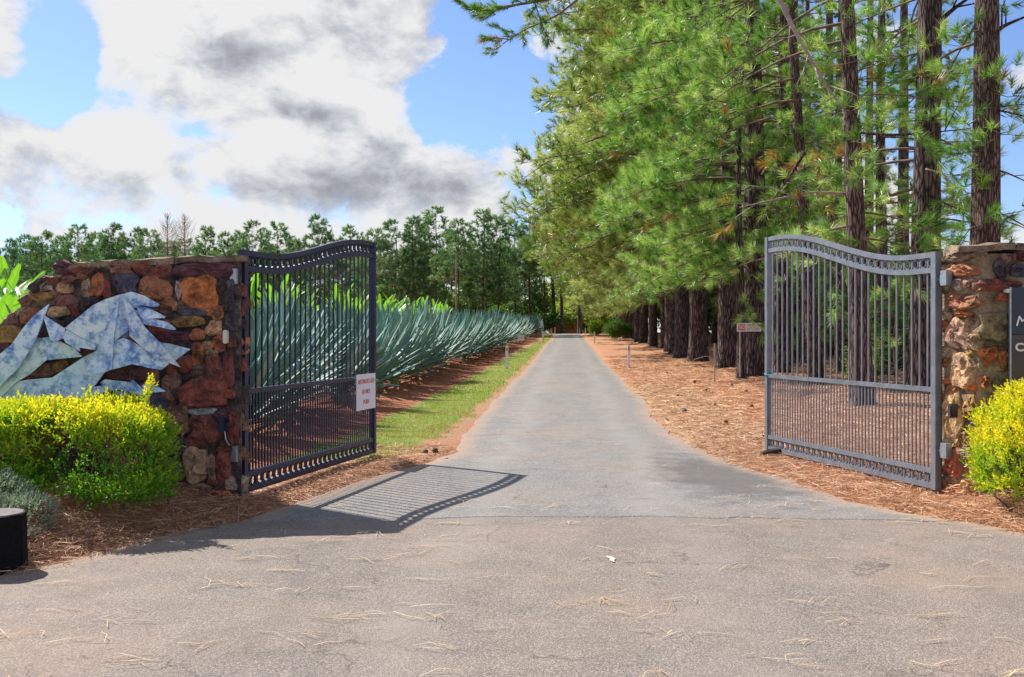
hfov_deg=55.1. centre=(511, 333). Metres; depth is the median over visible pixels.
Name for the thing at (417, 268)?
pine tree
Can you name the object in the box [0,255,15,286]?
banana plant
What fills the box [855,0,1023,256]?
pine tree
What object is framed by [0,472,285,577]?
pine needle litter
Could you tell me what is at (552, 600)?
loose pine needles
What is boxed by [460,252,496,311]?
pine tree
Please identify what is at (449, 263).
pine tree
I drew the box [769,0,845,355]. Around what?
pine tree
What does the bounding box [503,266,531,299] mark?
pine tree
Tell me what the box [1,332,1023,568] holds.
ground
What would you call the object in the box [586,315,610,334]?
shrub
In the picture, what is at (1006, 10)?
pine branch
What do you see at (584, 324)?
shrub
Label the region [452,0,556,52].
pine branch
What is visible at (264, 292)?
agave
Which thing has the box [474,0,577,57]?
pine branch
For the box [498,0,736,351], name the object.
pine tree
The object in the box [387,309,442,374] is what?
agave
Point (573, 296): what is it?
pine tree
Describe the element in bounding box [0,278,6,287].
banana plant
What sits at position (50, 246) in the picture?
pine tree
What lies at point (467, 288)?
pine tree
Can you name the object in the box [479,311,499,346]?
agave
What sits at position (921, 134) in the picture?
pine branch
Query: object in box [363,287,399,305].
shrub
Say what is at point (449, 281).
pine tree
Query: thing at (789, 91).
pine tree
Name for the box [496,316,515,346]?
agave
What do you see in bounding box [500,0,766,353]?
pine tree
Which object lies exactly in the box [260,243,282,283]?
pine tree
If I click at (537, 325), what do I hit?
agave
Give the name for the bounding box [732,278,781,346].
pine branch
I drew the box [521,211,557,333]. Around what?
pine tree
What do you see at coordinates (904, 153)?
pine tree
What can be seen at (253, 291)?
banana plant
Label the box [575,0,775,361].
pine tree
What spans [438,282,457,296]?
pine tree
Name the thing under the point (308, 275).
pine tree
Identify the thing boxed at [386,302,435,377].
agave
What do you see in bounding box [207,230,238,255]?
pine tree
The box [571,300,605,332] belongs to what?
shrub
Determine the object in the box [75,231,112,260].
pine tree
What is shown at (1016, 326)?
sign board
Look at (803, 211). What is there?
pine tree
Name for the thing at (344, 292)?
shrub
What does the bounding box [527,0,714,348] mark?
pine tree
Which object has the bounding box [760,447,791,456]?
charred log
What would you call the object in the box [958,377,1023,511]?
golden bush
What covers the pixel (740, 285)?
pine tree
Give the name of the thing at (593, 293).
pine tree
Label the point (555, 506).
loose pine needles
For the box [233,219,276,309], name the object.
pine tree
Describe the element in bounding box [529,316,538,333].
agave
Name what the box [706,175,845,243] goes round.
pine branch
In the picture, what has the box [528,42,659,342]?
pine tree
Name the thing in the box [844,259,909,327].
young pine
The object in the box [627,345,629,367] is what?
marker post
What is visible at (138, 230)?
pine tree
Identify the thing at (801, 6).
pine tree
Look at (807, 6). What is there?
pine tree
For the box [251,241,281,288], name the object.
pine tree
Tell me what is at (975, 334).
stone wall
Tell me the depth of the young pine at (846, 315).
37.26 m
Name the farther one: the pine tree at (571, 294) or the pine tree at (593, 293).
the pine tree at (571, 294)
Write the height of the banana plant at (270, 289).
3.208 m
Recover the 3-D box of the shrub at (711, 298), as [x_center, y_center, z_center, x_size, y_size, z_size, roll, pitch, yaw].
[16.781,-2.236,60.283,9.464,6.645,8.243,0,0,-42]
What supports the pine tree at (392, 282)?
on the ground at (415, 391)
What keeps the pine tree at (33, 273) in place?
on the ground at (415, 391)
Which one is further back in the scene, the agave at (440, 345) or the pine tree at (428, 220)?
the pine tree at (428, 220)
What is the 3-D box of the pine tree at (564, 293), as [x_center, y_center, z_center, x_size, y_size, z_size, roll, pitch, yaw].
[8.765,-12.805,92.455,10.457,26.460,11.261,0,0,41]
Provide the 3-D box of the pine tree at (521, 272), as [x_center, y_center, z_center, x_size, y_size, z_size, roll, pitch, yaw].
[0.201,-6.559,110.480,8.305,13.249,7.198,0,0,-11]
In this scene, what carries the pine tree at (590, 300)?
on the ground at (415, 391)
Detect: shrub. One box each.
[0,467,60,537]
[299,285,343,310]
[323,282,360,301]
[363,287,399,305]
[418,288,494,315]
[484,304,512,315]
[503,301,560,332]
[512,294,565,332]
[540,276,574,303]
[550,299,585,332]
[563,301,590,332]
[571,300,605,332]
[584,310,608,331]
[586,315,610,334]
[599,316,634,340]
[648,303,660,328]
[689,291,711,334]
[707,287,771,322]
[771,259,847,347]
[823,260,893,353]
[826,308,909,382]
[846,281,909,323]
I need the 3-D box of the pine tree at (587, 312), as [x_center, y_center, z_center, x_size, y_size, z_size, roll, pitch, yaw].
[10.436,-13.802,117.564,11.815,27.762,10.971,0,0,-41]
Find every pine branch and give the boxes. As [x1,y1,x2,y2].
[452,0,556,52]
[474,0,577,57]
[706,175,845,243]
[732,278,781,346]
[783,254,817,281]
[805,217,930,302]
[826,260,846,324]
[835,196,926,275]
[861,52,988,191]
[901,168,971,233]
[935,199,1008,252]
[942,0,1023,18]
[995,0,1023,30]
[998,90,1023,124]
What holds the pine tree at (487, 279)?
on the ground at (415, 391)
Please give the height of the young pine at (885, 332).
3.060 m
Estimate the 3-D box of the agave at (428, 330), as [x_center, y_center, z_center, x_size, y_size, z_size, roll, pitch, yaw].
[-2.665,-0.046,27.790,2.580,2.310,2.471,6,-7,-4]
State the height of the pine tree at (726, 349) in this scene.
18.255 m
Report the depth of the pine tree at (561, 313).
133.80 m
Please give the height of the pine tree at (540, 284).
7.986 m
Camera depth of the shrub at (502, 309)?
127.36 m
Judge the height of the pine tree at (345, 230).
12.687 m
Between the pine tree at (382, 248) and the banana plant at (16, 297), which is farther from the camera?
the pine tree at (382, 248)
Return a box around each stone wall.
[0,255,251,500]
[941,242,1023,496]
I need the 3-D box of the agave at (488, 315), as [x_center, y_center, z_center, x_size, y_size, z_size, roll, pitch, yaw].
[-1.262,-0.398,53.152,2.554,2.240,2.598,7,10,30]
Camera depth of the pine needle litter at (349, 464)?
10.22 m
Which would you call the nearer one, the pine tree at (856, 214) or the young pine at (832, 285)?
the pine tree at (856, 214)
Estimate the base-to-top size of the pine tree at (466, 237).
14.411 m
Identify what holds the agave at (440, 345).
on the ground at (415, 391)
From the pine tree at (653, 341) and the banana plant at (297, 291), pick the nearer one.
the banana plant at (297, 291)
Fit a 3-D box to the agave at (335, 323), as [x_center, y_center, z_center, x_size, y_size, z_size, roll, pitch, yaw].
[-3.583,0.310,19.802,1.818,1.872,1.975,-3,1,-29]
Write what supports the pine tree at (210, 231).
on the ground at (415, 391)
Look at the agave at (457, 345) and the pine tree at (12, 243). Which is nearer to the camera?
the agave at (457, 345)
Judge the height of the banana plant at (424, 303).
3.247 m
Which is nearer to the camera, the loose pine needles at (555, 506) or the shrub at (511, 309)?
the loose pine needles at (555, 506)
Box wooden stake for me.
[714,344,714,381]
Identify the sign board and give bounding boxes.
[1003,287,1023,394]
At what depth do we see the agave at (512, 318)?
69.40 m
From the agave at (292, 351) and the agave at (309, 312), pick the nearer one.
the agave at (292, 351)
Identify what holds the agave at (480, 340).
on the ground at (415, 391)
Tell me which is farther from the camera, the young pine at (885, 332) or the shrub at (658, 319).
the shrub at (658, 319)
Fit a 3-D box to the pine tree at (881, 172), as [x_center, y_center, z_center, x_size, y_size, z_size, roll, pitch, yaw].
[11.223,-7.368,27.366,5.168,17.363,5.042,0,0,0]
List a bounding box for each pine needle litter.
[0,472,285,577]
[231,442,456,505]
[604,356,930,441]
[684,436,1023,534]
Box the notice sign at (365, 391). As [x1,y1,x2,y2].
[356,373,374,410]
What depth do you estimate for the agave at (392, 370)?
22.52 m
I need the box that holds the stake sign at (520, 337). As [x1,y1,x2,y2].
[518,335,523,339]
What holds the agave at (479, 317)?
on the ground at (415, 391)
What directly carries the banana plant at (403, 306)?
on the ground at (415, 391)
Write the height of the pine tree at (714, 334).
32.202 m
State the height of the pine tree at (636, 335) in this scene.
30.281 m
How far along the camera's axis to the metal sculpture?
7.99 m
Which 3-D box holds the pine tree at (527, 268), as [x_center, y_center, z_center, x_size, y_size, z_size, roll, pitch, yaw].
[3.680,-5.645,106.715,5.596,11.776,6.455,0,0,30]
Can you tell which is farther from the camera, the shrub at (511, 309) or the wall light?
the shrub at (511, 309)
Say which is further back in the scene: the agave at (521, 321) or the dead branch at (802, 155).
the agave at (521, 321)
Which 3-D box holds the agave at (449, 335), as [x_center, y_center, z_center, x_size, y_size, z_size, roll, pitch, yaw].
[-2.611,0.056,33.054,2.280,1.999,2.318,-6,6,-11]
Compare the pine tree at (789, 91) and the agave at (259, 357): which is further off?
the pine tree at (789, 91)
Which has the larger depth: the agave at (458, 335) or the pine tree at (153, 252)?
the pine tree at (153, 252)
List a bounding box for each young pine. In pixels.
[710,264,790,334]
[771,256,845,365]
[815,244,873,359]
[817,231,875,342]
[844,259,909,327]
[844,260,910,383]
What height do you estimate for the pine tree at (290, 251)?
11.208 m
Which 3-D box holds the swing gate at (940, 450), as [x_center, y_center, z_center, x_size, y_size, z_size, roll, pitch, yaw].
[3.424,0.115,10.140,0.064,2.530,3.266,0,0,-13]
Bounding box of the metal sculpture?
[0,292,189,400]
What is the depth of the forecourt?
5.27 m
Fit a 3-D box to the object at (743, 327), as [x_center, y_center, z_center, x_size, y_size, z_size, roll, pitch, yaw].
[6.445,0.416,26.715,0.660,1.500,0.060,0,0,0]
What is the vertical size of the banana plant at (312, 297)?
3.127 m
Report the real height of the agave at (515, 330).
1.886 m
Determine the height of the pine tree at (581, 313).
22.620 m
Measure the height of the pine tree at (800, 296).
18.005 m
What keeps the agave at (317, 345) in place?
on the ground at (415, 391)
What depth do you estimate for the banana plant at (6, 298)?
14.00 m
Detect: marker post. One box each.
[505,345,507,368]
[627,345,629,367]
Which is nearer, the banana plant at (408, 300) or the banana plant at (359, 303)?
the banana plant at (359, 303)
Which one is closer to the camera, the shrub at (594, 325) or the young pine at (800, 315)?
the young pine at (800, 315)
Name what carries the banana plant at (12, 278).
on the ground at (415, 391)
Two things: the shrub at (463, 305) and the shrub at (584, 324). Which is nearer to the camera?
the shrub at (463, 305)
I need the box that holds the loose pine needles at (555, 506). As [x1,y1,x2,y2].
[9,392,1020,674]
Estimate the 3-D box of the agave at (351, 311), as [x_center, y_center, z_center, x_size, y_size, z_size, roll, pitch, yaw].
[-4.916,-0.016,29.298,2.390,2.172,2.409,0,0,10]
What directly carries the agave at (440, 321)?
on the ground at (415, 391)
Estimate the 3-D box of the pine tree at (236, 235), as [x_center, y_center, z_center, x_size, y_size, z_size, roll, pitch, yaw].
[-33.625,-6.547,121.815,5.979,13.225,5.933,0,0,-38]
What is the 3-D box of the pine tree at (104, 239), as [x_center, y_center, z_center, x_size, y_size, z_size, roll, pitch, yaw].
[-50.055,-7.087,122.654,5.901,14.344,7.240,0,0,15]
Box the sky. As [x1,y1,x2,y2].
[0,0,1023,332]
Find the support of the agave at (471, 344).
on the ground at (415, 391)
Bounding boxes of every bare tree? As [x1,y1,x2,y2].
[154,213,180,256]
[171,214,197,255]
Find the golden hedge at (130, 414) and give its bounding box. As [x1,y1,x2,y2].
[0,372,186,511]
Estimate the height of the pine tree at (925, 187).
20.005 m
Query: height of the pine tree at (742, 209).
32.203 m
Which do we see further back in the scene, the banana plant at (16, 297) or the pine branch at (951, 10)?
the pine branch at (951, 10)
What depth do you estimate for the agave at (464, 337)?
37.82 m
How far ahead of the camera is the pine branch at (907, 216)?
19.20 m
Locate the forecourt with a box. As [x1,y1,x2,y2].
[0,513,1023,676]
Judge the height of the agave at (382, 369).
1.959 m
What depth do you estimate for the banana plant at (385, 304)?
48.34 m
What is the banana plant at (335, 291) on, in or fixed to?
on the ground at (415, 391)
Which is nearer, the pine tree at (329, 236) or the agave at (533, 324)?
the agave at (533, 324)
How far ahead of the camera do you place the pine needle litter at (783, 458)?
9.50 m
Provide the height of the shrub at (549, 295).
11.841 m
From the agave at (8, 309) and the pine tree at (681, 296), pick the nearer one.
the agave at (8, 309)
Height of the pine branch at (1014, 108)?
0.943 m
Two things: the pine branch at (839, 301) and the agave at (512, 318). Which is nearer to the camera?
the pine branch at (839, 301)
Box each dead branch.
[773,151,805,198]
[777,0,870,112]
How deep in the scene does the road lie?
9.93 m
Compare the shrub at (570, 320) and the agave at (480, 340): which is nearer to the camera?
the agave at (480, 340)
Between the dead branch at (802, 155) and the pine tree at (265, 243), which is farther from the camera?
the pine tree at (265, 243)
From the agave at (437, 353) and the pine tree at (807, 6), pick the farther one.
the pine tree at (807, 6)
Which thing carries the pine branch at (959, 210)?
attached to the pine tree at (985, 147)
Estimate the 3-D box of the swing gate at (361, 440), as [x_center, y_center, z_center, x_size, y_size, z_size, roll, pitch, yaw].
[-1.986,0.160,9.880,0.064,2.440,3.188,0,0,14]
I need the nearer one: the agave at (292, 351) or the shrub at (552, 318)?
the agave at (292, 351)
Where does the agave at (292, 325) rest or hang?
on the ground at (415, 391)
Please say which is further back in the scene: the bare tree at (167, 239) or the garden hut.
the garden hut
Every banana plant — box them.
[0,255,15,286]
[0,263,32,294]
[0,270,45,311]
[0,273,21,295]
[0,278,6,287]
[0,287,16,323]
[251,273,263,332]
[254,274,304,305]
[275,275,318,310]
[286,286,332,306]
[316,278,348,314]
[344,294,368,316]
[377,294,396,312]
[383,293,409,310]
[388,296,414,311]
[397,297,419,314]
[417,296,439,313]
[418,299,441,315]
[441,299,452,312]
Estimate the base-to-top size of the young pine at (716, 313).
5.736 m
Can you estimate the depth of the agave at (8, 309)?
12.22 m
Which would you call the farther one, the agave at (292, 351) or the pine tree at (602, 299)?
the pine tree at (602, 299)
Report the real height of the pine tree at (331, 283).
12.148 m
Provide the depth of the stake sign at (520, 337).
49.04 m
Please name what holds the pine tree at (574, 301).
on the ground at (415, 391)
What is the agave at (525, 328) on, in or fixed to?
on the ground at (415, 391)
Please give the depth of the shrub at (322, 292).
134.05 m
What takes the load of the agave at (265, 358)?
on the ground at (415, 391)
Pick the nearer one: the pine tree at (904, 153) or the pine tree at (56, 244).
the pine tree at (904, 153)
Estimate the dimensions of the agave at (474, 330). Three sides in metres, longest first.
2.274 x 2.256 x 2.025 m
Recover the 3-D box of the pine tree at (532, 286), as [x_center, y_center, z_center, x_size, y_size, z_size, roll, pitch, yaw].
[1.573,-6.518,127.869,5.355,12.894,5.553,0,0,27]
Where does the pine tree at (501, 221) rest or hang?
on the ground at (415, 391)
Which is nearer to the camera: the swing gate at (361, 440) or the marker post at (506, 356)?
the swing gate at (361, 440)
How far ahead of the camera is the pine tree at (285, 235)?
126.05 m
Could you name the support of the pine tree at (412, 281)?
on the ground at (415, 391)
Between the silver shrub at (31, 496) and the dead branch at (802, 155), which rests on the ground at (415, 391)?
the silver shrub at (31, 496)
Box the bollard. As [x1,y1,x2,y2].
[0,508,27,575]
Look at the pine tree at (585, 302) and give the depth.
124.38 m
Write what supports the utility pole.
on the ground at (415, 391)
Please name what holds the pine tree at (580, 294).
on the ground at (415, 391)
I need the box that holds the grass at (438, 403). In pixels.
[277,335,552,459]
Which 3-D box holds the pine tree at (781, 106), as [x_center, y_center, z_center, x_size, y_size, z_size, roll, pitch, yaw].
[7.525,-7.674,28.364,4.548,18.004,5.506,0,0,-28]
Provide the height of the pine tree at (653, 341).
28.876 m
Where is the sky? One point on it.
(224, 115)
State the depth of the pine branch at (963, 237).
18.15 m
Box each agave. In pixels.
[0,270,48,318]
[251,281,356,412]
[251,284,317,359]
[251,300,318,423]
[251,307,335,422]
[251,354,269,418]
[257,287,348,407]
[299,299,344,328]
[303,297,394,395]
[304,312,376,394]
[307,292,340,324]
[332,297,364,332]
[352,298,437,385]
[352,303,420,385]
[352,307,422,387]
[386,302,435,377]
[387,295,457,373]
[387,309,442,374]
[411,299,467,363]
[413,305,456,370]
[420,325,452,371]
[427,313,453,369]
[428,309,463,363]
[442,314,469,362]
[443,312,470,364]
[445,315,469,357]
[446,309,484,358]
[450,310,488,355]
[454,316,485,359]
[455,306,496,355]
[470,310,496,346]
[470,323,487,356]
[474,311,503,352]
[475,314,495,353]
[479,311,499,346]
[480,307,509,344]
[484,307,517,346]
[489,316,507,349]
[496,314,520,342]
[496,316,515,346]
[499,311,523,338]
[503,313,518,345]
[510,320,521,340]
[512,313,531,338]
[521,318,530,338]
[527,315,536,336]
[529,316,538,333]
[532,317,543,333]
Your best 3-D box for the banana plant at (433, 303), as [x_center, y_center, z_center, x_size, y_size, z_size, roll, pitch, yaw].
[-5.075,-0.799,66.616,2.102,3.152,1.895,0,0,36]
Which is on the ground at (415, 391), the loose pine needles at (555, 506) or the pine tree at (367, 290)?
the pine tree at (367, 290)
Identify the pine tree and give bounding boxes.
[0,238,28,286]
[6,234,46,285]
[14,229,61,284]
[16,245,50,286]
[37,244,53,271]
[45,235,73,275]
[49,223,101,275]
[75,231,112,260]
[86,222,131,260]
[103,226,155,259]
[118,246,132,259]
[131,228,173,259]
[147,244,159,257]
[156,240,178,256]
[169,237,198,256]
[193,224,221,255]
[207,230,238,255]
[226,229,259,307]
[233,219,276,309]
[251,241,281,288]
[258,220,303,289]
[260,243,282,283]
[275,238,313,307]
[286,267,321,312]
[287,213,344,314]
[311,248,363,290]
[329,223,368,273]
[347,227,402,275]
[347,240,390,290]
[359,279,377,301]
[367,218,423,309]
[387,214,443,304]
[391,235,432,307]
[405,205,464,304]
[419,277,453,306]
[428,217,488,313]
[438,249,464,298]
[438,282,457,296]
[449,234,477,272]
[450,207,517,310]
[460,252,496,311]
[465,251,505,316]
[474,213,526,311]
[487,219,539,315]
[492,0,773,357]
[497,214,543,315]
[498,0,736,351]
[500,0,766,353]
[502,241,543,308]
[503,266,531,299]
[518,238,560,330]
[521,68,628,337]
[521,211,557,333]
[524,274,549,298]
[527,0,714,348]
[527,54,660,309]
[528,4,689,344]
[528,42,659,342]
[529,2,660,346]
[530,9,659,341]
[536,118,648,337]
[537,212,613,318]
[541,150,634,338]
[541,253,622,336]
[544,264,619,321]
[547,274,617,318]
[549,271,611,320]
[552,274,595,317]
[553,252,608,316]
[558,276,592,333]
[559,275,563,333]
[562,288,599,317]
[563,290,596,317]
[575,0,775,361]
[588,0,875,377]
[604,0,795,368]
[663,0,879,384]
[673,0,964,405]
[703,0,897,372]
[707,0,861,282]
[707,77,740,342]
[710,0,831,363]
[710,1,824,304]
[712,4,774,336]
[728,0,896,371]
[735,60,746,379]
[756,0,1022,393]
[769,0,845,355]
[802,1,816,170]
[821,0,1013,373]
[834,0,898,260]
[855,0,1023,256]
[871,0,971,254]
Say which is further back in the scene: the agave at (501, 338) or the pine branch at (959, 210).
the agave at (501, 338)
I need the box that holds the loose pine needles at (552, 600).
[0,402,1023,676]
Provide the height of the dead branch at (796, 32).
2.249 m
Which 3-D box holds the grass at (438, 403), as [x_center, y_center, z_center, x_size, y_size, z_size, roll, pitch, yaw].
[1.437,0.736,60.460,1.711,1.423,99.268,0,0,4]
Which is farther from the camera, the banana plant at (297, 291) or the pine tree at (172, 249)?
the pine tree at (172, 249)
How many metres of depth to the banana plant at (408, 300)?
58.30 m
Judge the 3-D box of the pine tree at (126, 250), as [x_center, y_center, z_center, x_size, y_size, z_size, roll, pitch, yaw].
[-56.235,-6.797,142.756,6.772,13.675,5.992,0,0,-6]
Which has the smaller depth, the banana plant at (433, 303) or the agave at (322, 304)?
the agave at (322, 304)
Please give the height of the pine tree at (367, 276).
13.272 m
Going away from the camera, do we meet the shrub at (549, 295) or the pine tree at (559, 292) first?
the pine tree at (559, 292)
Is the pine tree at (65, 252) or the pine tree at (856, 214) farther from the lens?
the pine tree at (65, 252)
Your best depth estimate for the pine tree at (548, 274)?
84.51 m
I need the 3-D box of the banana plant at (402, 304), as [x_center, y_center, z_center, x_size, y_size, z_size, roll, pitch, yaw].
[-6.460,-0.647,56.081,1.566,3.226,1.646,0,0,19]
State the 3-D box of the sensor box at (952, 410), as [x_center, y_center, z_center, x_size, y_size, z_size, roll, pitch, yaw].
[3.827,0.666,8.517,0.094,0.123,0.040,0,0,-20]
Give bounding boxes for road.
[243,333,952,521]
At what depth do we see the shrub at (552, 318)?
125.09 m
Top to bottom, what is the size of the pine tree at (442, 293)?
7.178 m
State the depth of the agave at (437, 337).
29.61 m
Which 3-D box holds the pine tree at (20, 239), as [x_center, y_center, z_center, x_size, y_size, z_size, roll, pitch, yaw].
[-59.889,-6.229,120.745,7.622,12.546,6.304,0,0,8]
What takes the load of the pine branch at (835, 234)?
attached to the pine tree at (856, 214)
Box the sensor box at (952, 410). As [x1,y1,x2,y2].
[948,404,958,417]
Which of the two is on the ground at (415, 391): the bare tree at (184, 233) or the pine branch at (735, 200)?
the bare tree at (184, 233)
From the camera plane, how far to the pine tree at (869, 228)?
51.82 m
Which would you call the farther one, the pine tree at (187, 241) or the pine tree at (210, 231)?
the pine tree at (187, 241)
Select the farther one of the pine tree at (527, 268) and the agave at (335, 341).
the pine tree at (527, 268)
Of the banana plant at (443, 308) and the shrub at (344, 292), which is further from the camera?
the shrub at (344, 292)
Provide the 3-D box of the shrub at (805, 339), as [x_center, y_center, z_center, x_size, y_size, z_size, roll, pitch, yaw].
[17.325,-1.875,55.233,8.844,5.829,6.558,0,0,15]
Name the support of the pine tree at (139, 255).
on the ground at (415, 391)
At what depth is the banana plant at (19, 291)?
16.19 m
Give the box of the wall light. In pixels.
[223,330,228,343]
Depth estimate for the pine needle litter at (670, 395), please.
20.64 m
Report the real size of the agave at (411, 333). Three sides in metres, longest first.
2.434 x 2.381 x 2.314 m
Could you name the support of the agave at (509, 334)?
on the ground at (415, 391)
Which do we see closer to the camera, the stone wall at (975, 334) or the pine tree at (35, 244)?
the stone wall at (975, 334)
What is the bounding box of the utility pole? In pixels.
[455,254,456,312]
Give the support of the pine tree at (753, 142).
on the ground at (415, 391)
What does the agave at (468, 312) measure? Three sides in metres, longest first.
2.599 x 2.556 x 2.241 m
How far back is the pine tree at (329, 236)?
109.20 m
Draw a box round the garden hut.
[549,312,576,332]
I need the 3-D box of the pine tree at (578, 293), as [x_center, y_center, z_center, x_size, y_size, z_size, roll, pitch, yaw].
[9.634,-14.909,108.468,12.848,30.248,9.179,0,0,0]
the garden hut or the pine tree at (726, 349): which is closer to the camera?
the pine tree at (726, 349)
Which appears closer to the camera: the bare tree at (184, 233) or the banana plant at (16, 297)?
the banana plant at (16, 297)
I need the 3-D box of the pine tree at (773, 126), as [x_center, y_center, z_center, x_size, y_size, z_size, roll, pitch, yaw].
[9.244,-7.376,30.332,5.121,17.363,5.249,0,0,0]
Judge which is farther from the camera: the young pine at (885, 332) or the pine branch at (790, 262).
the pine branch at (790, 262)
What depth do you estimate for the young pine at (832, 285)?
40.71 m
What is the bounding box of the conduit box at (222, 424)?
[219,417,229,445]
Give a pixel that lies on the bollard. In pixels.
(13, 541)
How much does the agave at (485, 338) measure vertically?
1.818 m
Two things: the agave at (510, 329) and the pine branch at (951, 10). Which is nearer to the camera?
the pine branch at (951, 10)
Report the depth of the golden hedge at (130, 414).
7.11 m
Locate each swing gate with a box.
[230,239,375,492]
[765,234,951,489]
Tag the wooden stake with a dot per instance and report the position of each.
(714, 362)
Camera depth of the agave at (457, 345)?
34.23 m
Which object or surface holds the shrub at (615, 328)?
on the ground at (415, 391)
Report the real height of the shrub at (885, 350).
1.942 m
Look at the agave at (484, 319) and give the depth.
45.94 m
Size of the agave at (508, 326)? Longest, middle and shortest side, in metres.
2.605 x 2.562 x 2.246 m
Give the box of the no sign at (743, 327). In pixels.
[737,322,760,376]
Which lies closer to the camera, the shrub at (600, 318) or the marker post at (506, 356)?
the marker post at (506, 356)
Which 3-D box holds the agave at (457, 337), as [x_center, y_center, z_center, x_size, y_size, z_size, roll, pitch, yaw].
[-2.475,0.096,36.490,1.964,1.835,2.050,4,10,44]
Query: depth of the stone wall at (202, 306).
8.26 m
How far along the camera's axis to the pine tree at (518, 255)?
108.10 m
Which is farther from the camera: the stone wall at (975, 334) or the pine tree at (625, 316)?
the pine tree at (625, 316)
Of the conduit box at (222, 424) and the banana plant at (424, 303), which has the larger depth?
the banana plant at (424, 303)
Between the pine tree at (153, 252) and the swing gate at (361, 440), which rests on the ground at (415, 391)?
the pine tree at (153, 252)

